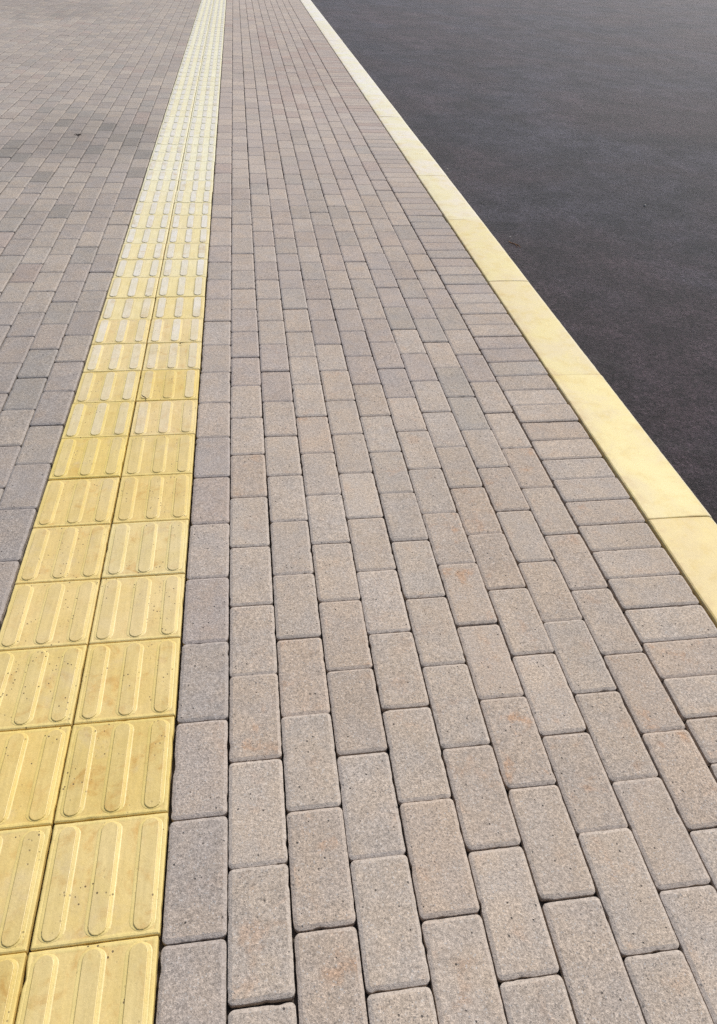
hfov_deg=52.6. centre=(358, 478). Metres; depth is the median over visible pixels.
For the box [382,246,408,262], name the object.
paver
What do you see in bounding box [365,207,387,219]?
paver
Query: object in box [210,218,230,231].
paver
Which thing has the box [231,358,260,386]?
paver
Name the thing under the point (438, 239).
paver
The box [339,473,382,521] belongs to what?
paver
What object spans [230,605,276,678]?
paver
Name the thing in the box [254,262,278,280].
paver
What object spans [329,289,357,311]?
paver
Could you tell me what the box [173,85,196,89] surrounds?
tactile tile
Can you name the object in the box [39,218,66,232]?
paver
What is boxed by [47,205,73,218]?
paver
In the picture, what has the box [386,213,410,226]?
paver
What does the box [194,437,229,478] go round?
paver
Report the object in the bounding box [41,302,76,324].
paver
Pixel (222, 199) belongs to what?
paver
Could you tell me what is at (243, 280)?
paver
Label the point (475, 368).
paver
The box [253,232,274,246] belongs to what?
paver
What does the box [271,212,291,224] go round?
paver
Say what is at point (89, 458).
tactile tile
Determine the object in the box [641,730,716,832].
paver
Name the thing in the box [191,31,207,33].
tactile tile
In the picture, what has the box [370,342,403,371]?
paver
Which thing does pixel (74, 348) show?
paver
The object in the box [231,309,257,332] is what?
paver
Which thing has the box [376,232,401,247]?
paver
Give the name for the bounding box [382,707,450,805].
paver
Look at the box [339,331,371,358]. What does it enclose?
paver
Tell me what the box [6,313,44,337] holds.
paver
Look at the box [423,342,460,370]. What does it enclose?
paver
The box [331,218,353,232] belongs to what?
paver
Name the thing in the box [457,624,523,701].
paver
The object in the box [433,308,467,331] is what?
paver
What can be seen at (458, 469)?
paver
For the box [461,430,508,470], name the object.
paver
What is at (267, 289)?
paver
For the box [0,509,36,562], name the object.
paver
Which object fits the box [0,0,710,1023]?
paving bed
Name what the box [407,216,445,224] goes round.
paver
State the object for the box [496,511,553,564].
paver
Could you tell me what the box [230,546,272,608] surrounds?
paver
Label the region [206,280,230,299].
paver
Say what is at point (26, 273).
paver
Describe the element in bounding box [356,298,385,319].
paver
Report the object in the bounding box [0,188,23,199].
paver
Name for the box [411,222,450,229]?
paver
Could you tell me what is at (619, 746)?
paver
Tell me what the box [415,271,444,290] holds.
paver
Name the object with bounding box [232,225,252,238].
paver
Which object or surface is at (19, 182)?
paver
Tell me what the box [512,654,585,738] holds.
paver
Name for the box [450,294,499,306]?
paver
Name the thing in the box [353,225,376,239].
paver
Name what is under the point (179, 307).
tactile tile
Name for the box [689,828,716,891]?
paver
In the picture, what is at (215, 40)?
tactile tile
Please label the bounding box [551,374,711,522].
kerbstone
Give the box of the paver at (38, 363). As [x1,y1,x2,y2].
[17,350,57,379]
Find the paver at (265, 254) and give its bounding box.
[254,246,276,262]
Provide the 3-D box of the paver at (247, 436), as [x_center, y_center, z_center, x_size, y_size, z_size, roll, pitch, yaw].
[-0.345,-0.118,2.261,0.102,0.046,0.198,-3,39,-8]
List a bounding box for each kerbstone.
[300,0,313,4]
[303,4,317,10]
[307,10,322,16]
[311,16,328,23]
[316,23,334,31]
[321,31,342,41]
[327,41,349,51]
[334,51,360,64]
[343,63,370,78]
[352,78,384,96]
[364,95,401,117]
[378,117,420,142]
[395,142,446,176]
[417,176,480,221]
[447,219,528,282]
[488,281,600,378]
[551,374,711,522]
[647,517,716,627]
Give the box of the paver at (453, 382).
[434,368,474,398]
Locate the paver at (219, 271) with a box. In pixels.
[207,263,230,279]
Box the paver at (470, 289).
[445,284,493,295]
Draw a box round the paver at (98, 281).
[82,273,112,292]
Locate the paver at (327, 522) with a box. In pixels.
[306,494,349,545]
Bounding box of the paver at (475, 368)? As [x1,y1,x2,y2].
[456,355,495,384]
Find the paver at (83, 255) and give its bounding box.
[69,247,97,264]
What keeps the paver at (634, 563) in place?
on the paving bed
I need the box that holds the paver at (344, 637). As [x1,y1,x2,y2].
[319,600,371,673]
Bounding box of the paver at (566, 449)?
[531,439,601,462]
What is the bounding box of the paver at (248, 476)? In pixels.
[231,455,266,498]
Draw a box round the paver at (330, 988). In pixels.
[294,927,367,1023]
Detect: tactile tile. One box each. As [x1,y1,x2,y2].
[0,580,100,651]
[0,645,87,731]
[0,726,71,830]
[0,826,52,955]
[0,953,27,1023]
[15,525,110,584]
[15,936,158,1023]
[30,813,168,951]
[33,477,119,528]
[48,436,127,480]
[54,717,174,824]
[61,401,134,438]
[73,371,140,403]
[74,638,180,724]
[83,343,146,372]
[89,574,184,644]
[91,319,150,346]
[100,298,154,320]
[102,520,188,578]
[106,278,158,299]
[113,260,162,277]
[113,474,192,523]
[118,243,165,259]
[122,434,194,476]
[124,229,168,243]
[128,215,170,228]
[130,400,197,436]
[133,203,173,217]
[136,370,199,401]
[137,191,175,202]
[141,180,177,190]
[142,342,201,372]
[144,170,179,182]
[147,161,181,171]
[147,318,202,343]
[150,152,183,161]
[152,297,204,320]
[153,145,184,153]
[155,137,186,145]
[156,277,205,297]
[158,129,187,137]
[160,123,188,130]
[160,259,207,278]
[162,117,190,124]
[164,110,191,116]
[164,243,208,260]
[166,105,192,110]
[167,229,209,243]
[168,100,193,104]
[170,94,194,99]
[170,215,210,228]
[171,90,195,94]
[172,203,211,215]
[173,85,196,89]
[174,80,197,85]
[174,191,211,204]
[176,77,198,80]
[177,72,198,77]
[177,181,212,193]
[178,69,199,73]
[179,171,213,180]
[180,65,200,68]
[181,61,200,65]
[181,161,213,170]
[182,58,201,63]
[183,55,202,58]
[183,153,214,163]
[184,52,202,55]
[184,145,215,152]
[185,49,203,52]
[186,46,203,49]
[186,137,215,145]
[187,43,204,47]
[187,130,216,137]
[188,38,205,41]
[188,41,205,43]
[189,36,206,38]
[189,123,216,130]
[190,33,206,36]
[190,117,217,123]
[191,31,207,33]
[191,111,217,117]
[192,27,207,28]
[192,29,207,31]
[193,25,208,27]
[193,100,218,106]
[193,105,218,111]
[194,23,208,24]
[195,19,209,22]
[195,95,218,100]
[196,86,219,90]
[196,90,219,95]
[197,81,219,85]
[198,77,220,81]
[199,73,220,78]
[200,65,220,69]
[200,69,220,73]
[201,62,221,65]
[202,59,221,62]
[203,52,221,55]
[203,56,221,59]
[204,47,222,51]
[204,49,221,52]
[205,41,222,44]
[205,44,222,46]
[206,36,223,38]
[206,39,222,41]
[207,32,223,33]
[207,34,223,37]
[208,27,223,29]
[208,29,223,31]
[209,25,223,27]
[210,21,224,24]
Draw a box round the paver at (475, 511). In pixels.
[450,487,501,537]
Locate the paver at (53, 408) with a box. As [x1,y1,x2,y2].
[30,391,74,427]
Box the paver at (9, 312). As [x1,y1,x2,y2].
[0,303,22,326]
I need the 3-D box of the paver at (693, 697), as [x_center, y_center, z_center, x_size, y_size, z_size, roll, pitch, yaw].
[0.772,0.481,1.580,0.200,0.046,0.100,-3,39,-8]
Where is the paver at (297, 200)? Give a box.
[288,195,307,207]
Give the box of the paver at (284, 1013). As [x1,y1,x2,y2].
[228,1002,296,1023]
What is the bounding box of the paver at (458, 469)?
[435,447,481,490]
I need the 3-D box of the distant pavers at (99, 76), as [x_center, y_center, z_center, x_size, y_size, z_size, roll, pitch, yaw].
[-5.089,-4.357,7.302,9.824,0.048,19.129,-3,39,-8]
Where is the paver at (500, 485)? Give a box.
[477,467,529,513]
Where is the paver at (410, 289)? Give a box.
[396,279,426,300]
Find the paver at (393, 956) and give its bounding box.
[350,855,429,994]
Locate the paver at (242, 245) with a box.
[232,238,253,255]
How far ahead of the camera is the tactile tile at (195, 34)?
8.78 m
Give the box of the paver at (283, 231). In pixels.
[273,225,294,238]
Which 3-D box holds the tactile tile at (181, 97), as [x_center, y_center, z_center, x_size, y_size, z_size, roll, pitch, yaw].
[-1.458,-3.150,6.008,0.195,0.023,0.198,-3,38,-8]
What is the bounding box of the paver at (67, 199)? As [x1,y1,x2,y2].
[55,193,79,205]
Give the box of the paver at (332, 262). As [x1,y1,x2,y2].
[320,254,345,271]
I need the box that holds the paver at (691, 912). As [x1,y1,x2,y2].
[659,885,716,1023]
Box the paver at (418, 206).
[401,204,438,210]
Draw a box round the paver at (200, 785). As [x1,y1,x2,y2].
[171,720,227,821]
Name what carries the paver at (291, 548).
on the paving bed
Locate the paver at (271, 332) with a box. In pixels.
[258,321,285,346]
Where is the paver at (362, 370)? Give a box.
[345,356,380,386]
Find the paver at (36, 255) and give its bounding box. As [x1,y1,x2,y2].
[20,247,51,264]
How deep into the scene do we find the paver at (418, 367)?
2.62 m
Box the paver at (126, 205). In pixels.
[113,199,136,212]
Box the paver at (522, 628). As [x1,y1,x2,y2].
[488,588,553,658]
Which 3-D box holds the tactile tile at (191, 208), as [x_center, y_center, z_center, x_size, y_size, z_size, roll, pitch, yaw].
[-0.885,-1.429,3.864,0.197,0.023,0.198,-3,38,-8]
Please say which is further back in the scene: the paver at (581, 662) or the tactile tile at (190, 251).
the tactile tile at (190, 251)
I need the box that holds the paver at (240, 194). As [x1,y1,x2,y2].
[232,188,250,200]
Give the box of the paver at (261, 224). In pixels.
[252,218,272,231]
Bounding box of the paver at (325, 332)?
[311,321,340,345]
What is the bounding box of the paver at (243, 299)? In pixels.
[231,289,256,310]
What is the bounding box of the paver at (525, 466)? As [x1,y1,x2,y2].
[502,448,552,490]
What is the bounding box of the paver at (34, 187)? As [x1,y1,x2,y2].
[21,182,46,194]
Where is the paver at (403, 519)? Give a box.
[379,493,427,543]
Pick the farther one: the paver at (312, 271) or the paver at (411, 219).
the paver at (411, 219)
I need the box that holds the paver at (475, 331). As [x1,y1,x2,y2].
[467,325,521,339]
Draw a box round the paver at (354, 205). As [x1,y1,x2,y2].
[344,200,365,211]
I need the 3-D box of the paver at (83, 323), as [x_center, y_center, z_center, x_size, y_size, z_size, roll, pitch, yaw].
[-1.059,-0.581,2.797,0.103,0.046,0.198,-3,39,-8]
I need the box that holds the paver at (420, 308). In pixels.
[405,298,436,319]
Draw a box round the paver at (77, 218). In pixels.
[65,212,90,224]
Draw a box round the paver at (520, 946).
[468,846,558,982]
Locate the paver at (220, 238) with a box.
[210,231,231,246]
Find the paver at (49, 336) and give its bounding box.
[30,324,67,351]
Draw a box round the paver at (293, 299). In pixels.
[281,289,307,309]
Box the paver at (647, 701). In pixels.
[603,653,684,735]
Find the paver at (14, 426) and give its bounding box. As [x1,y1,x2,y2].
[0,410,34,447]
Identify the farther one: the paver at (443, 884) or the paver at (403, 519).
the paver at (403, 519)
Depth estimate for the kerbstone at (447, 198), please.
4.19 m
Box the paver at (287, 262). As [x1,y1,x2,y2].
[276,254,299,271]
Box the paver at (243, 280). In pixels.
[231,271,254,289]
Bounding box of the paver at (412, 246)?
[399,239,425,255]
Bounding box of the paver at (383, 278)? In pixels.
[370,270,397,288]
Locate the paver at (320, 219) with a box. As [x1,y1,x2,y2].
[310,213,331,225]
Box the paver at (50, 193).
[38,188,63,199]
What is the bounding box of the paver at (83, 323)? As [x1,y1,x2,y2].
[65,312,99,336]
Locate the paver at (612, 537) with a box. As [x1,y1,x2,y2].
[578,523,660,554]
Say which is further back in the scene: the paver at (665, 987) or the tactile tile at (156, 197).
the tactile tile at (156, 197)
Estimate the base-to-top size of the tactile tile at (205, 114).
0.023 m
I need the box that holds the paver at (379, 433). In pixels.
[360,416,400,453]
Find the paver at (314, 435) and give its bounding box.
[296,417,333,455]
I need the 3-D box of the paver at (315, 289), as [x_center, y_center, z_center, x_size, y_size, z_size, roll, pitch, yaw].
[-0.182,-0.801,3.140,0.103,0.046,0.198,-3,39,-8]
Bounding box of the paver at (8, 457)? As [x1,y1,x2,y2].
[0,446,20,489]
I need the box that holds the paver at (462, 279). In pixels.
[440,275,487,286]
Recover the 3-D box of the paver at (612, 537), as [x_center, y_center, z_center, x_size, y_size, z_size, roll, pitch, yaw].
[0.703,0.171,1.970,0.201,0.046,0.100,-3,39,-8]
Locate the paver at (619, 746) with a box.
[574,691,657,783]
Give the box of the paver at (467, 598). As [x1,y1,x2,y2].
[438,563,496,628]
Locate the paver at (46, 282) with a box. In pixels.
[30,272,63,292]
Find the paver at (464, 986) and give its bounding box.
[421,914,506,1023]
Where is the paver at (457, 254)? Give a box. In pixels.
[426,250,469,260]
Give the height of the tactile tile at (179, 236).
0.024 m
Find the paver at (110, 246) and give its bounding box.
[96,239,123,255]
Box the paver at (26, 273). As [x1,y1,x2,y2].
[9,264,42,283]
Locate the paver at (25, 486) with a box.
[0,464,50,511]
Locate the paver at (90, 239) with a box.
[76,232,103,248]
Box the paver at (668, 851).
[611,777,709,892]
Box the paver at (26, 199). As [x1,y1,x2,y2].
[13,193,39,205]
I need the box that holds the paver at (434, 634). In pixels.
[405,597,464,669]
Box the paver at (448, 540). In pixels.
[422,513,475,567]
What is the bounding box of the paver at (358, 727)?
[327,668,386,757]
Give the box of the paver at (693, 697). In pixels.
[662,674,716,721]
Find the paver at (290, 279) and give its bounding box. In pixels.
[278,271,303,290]
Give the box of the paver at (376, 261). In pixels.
[364,253,390,271]
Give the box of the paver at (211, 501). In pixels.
[191,477,229,525]
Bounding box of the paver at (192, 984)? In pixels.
[156,939,226,1023]
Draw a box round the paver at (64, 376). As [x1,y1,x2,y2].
[43,362,83,393]
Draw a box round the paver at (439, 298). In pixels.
[424,289,455,309]
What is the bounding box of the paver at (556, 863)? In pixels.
[508,785,594,901]
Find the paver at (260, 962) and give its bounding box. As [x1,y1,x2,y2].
[228,864,294,1007]
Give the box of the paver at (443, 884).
[400,798,478,921]
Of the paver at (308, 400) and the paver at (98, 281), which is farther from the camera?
the paver at (98, 281)
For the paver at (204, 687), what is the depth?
1.53 m
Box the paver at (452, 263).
[431,259,475,267]
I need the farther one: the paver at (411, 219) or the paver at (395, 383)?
the paver at (411, 219)
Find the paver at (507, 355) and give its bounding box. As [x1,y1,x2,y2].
[481,348,538,364]
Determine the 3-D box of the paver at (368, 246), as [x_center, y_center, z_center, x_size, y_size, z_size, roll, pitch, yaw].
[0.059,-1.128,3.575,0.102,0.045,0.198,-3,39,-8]
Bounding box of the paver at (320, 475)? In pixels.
[301,453,340,496]
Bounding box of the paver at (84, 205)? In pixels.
[72,199,96,212]
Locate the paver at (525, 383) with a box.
[496,375,556,393]
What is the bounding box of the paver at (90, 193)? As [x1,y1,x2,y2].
[78,188,101,199]
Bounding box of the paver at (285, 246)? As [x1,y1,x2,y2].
[274,239,297,254]
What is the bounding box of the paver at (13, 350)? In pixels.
[0,337,33,364]
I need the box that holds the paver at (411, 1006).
[367,987,437,1023]
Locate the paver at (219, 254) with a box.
[208,246,230,262]
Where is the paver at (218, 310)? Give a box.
[205,299,230,321]
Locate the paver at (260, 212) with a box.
[251,206,270,218]
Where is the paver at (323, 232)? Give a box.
[313,225,336,241]
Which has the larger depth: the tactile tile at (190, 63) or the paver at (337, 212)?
the tactile tile at (190, 63)
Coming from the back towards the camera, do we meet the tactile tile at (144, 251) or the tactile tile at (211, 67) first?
the tactile tile at (211, 67)
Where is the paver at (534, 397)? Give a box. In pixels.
[504,389,566,408]
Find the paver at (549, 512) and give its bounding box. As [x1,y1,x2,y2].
[522,487,577,537]
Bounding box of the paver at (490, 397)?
[470,382,511,415]
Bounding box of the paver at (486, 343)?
[474,337,529,351]
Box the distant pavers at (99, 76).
[0,0,434,500]
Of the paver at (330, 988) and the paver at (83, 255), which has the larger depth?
the paver at (83, 255)
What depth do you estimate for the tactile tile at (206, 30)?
9.10 m
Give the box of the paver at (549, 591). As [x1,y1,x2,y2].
[518,561,581,624]
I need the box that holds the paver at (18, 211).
[4,205,32,218]
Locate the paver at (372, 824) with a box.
[337,752,404,861]
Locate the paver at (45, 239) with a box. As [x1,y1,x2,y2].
[30,232,59,247]
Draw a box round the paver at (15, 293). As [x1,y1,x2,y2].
[0,283,32,303]
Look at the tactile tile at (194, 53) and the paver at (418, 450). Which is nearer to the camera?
the paver at (418, 450)
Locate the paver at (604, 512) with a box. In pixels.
[565,499,644,528]
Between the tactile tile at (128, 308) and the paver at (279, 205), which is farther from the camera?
the paver at (279, 205)
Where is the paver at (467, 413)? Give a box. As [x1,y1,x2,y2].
[447,397,489,432]
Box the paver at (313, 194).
[304,190,324,200]
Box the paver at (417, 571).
[391,540,444,600]
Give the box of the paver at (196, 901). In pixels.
[162,816,227,946]
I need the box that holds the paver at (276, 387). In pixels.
[261,372,292,402]
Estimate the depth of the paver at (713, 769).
1.43 m
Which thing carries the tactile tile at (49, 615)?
on the paving bed
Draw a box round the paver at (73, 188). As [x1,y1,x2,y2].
[62,183,85,193]
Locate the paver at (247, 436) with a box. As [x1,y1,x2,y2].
[231,418,264,456]
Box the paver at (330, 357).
[315,344,346,373]
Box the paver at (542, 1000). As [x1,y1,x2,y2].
[499,975,575,1023]
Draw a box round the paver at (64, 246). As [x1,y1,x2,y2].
[49,239,78,256]
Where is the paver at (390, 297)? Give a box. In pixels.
[376,288,406,307]
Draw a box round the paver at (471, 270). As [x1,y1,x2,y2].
[435,266,481,277]
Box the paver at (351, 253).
[339,246,364,263]
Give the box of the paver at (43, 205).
[30,199,56,211]
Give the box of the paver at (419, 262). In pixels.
[407,254,434,272]
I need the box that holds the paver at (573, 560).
[544,534,606,592]
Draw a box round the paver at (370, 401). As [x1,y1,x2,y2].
[352,384,390,417]
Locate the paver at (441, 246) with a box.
[422,243,464,251]
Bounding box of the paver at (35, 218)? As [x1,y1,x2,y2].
[21,212,49,225]
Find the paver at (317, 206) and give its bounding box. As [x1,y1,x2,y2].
[307,200,327,212]
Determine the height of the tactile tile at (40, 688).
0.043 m
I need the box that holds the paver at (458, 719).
[422,664,489,751]
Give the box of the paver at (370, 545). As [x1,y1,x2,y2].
[347,518,395,572]
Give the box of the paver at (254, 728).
[229,674,281,763]
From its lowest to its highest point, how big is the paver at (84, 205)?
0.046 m
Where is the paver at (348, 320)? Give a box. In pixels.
[334,309,364,332]
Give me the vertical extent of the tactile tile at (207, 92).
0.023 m
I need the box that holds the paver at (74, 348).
[55,335,92,363]
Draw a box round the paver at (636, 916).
[577,828,678,957]
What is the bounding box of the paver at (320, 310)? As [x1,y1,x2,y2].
[306,300,334,322]
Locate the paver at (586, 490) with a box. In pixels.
[553,477,629,504]
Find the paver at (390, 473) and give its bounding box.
[369,452,412,496]
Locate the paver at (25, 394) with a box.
[3,378,46,410]
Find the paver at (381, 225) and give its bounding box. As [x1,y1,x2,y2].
[370,219,394,233]
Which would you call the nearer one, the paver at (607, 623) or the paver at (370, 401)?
the paver at (607, 623)
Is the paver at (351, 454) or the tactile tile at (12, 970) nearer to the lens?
the tactile tile at (12, 970)
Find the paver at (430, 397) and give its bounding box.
[411,381,450,413]
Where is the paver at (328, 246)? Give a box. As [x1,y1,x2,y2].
[317,239,340,255]
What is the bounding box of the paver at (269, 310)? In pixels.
[257,299,282,321]
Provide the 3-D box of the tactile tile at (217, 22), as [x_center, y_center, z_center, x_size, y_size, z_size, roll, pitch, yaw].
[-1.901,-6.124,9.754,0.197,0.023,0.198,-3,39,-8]
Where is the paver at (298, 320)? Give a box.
[283,309,310,333]
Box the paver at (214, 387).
[199,372,229,403]
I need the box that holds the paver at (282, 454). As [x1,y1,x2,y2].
[265,436,301,478]
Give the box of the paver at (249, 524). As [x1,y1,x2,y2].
[230,497,269,548]
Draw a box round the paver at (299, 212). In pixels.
[290,206,310,219]
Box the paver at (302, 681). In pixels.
[277,638,329,717]
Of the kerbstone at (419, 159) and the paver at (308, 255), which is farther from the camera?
the kerbstone at (419, 159)
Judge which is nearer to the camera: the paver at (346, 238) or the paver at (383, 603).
the paver at (383, 603)
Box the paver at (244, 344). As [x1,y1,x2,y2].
[231,332,258,358]
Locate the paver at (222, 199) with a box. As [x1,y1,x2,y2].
[213,194,231,206]
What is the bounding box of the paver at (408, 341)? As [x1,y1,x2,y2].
[392,330,425,355]
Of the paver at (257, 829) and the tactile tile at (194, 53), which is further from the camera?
the tactile tile at (194, 53)
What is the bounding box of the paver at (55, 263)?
[40,255,70,272]
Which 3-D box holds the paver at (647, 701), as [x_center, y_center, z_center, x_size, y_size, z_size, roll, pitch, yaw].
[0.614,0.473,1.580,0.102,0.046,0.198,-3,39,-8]
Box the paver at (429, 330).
[413,319,447,343]
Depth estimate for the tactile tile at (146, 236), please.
3.51 m
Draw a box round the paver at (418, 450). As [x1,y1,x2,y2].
[397,431,440,471]
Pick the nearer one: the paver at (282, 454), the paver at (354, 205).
the paver at (282, 454)
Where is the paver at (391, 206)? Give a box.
[381,201,403,213]
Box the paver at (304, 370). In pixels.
[289,357,320,385]
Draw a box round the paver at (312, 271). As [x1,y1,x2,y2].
[300,263,325,280]
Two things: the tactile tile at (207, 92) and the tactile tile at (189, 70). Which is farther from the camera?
the tactile tile at (189, 70)
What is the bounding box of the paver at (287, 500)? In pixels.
[267,475,307,523]
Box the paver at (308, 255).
[297,247,320,263]
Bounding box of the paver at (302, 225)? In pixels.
[292,219,313,232]
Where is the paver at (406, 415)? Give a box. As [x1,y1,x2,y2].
[387,398,426,433]
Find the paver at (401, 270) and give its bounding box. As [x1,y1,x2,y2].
[389,262,416,279]
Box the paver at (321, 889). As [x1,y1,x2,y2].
[287,807,355,933]
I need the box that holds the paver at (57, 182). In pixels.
[45,177,69,187]
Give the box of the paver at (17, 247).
[1,240,32,255]
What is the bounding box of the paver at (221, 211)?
[212,205,231,218]
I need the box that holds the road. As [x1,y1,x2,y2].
[311,0,716,523]
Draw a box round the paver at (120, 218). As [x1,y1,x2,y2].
[108,211,132,226]
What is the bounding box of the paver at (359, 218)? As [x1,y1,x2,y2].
[348,212,370,225]
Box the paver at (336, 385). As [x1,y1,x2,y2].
[320,371,354,402]
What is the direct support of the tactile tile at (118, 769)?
on the paving bed
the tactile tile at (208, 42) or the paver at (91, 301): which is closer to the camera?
the paver at (91, 301)
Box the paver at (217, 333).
[203,322,230,346]
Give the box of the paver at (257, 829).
[228,759,287,870]
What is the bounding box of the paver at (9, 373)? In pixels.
[0,363,21,395]
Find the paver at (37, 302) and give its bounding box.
[19,292,54,313]
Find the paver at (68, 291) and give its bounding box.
[52,282,84,302]
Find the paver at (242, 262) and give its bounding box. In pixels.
[231,254,253,272]
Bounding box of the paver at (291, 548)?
[270,521,313,577]
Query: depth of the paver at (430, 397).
2.47 m
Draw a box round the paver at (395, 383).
[378,369,414,400]
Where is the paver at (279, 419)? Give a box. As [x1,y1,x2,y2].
[263,402,296,437]
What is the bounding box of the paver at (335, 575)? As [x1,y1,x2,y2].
[312,543,359,603]
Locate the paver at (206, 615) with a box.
[182,577,228,645]
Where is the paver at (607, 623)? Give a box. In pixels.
[571,588,641,657]
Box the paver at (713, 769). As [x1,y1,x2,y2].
[709,763,716,782]
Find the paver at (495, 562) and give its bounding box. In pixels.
[468,533,524,592]
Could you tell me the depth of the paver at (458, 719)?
1.51 m
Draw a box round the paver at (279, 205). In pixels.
[270,200,289,211]
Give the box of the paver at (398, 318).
[383,307,415,331]
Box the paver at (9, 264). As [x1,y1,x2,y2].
[0,256,23,273]
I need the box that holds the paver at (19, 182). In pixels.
[6,177,31,187]
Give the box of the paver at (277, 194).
[268,189,287,200]
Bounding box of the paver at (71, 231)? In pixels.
[57,225,84,239]
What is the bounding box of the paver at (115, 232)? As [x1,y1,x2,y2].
[102,225,127,239]
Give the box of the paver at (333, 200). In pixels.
[324,195,344,206]
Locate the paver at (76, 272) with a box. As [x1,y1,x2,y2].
[60,264,91,282]
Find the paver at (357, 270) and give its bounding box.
[345,262,371,280]
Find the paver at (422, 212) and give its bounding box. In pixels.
[404,210,441,216]
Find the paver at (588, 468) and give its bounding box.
[542,458,614,482]
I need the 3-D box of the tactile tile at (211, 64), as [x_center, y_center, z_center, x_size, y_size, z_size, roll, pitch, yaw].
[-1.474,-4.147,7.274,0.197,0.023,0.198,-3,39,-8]
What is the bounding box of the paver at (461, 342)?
[444,330,480,355]
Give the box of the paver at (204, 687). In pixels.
[177,642,228,724]
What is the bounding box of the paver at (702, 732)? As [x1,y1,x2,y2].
[684,717,716,766]
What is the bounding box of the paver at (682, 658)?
[642,637,716,681]
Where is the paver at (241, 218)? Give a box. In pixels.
[232,212,251,224]
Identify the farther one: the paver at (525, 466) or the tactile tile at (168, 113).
the tactile tile at (168, 113)
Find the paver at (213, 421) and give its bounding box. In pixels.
[197,403,229,438]
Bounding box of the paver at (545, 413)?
[512,404,577,425]
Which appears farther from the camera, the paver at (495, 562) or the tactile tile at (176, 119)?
the tactile tile at (176, 119)
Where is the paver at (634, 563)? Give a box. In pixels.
[592,548,678,582]
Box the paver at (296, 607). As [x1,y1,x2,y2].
[273,574,320,641]
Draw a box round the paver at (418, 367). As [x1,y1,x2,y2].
[401,354,437,383]
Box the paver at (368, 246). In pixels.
[358,239,382,255]
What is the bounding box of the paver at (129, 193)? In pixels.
[118,188,139,201]
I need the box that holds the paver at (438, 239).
[418,236,459,243]
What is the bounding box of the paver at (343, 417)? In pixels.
[325,401,362,437]
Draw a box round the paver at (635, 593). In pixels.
[607,575,698,611]
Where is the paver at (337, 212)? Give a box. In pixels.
[327,206,349,218]
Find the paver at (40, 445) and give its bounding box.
[15,426,63,465]
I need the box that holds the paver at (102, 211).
[89,205,113,218]
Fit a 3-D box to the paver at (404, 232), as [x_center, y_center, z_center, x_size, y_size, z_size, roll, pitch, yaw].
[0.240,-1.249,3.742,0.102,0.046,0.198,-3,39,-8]
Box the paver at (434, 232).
[414,229,455,236]
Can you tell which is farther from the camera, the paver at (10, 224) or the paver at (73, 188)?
the paver at (73, 188)
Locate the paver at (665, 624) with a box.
[624,605,716,645]
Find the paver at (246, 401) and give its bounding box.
[231,386,261,419]
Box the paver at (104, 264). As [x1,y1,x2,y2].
[89,255,118,273]
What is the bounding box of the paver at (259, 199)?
[251,194,269,206]
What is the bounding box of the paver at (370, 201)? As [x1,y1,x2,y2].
[360,196,381,207]
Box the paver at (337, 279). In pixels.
[324,271,350,290]
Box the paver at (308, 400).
[292,384,326,418]
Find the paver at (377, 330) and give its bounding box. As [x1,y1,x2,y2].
[362,319,394,344]
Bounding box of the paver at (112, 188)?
[100,183,122,193]
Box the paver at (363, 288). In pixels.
[350,279,378,299]
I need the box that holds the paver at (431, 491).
[408,469,455,515]
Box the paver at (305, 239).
[294,232,317,246]
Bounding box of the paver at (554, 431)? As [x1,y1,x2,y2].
[521,422,588,443]
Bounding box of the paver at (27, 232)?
[11,225,41,240]
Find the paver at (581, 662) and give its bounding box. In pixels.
[544,620,615,696]
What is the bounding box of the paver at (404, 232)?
[393,226,418,239]
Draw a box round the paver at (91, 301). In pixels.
[74,291,106,314]
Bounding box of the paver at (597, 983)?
[542,897,644,1023]
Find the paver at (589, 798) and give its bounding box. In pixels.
[542,733,627,836]
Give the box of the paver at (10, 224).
[0,218,23,233]
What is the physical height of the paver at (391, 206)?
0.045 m
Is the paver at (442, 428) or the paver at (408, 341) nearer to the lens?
the paver at (442, 428)
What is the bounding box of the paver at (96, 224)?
[83,218,108,231]
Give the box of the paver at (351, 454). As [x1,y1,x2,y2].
[332,434,371,474]
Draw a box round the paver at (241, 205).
[232,200,250,211]
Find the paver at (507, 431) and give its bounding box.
[485,413,531,449]
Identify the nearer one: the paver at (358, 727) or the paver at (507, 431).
the paver at (358, 727)
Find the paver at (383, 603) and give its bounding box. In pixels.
[357,570,410,636]
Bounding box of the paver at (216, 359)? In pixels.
[201,345,230,373]
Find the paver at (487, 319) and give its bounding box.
[462,314,513,326]
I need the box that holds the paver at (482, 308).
[456,303,506,316]
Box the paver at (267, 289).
[255,280,280,299]
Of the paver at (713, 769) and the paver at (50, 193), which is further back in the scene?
the paver at (50, 193)
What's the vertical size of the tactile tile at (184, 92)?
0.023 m
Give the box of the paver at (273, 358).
[260,344,288,372]
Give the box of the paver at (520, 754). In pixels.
[479,696,555,790]
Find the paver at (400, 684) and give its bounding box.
[369,632,428,711]
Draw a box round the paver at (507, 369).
[488,361,547,378]
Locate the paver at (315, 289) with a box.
[303,280,329,300]
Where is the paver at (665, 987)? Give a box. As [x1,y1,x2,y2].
[623,950,712,1023]
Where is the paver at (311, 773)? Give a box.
[281,713,340,813]
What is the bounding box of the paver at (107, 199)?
[95,194,118,205]
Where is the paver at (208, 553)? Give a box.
[187,523,229,580]
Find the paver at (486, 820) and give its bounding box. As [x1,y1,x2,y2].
[442,745,520,852]
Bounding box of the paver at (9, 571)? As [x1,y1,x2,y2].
[0,561,19,625]
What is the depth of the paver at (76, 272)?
3.14 m
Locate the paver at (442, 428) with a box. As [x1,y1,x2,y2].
[422,412,465,448]
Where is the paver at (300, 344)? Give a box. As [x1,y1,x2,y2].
[286,332,315,357]
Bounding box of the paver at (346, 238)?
[335,232,359,246]

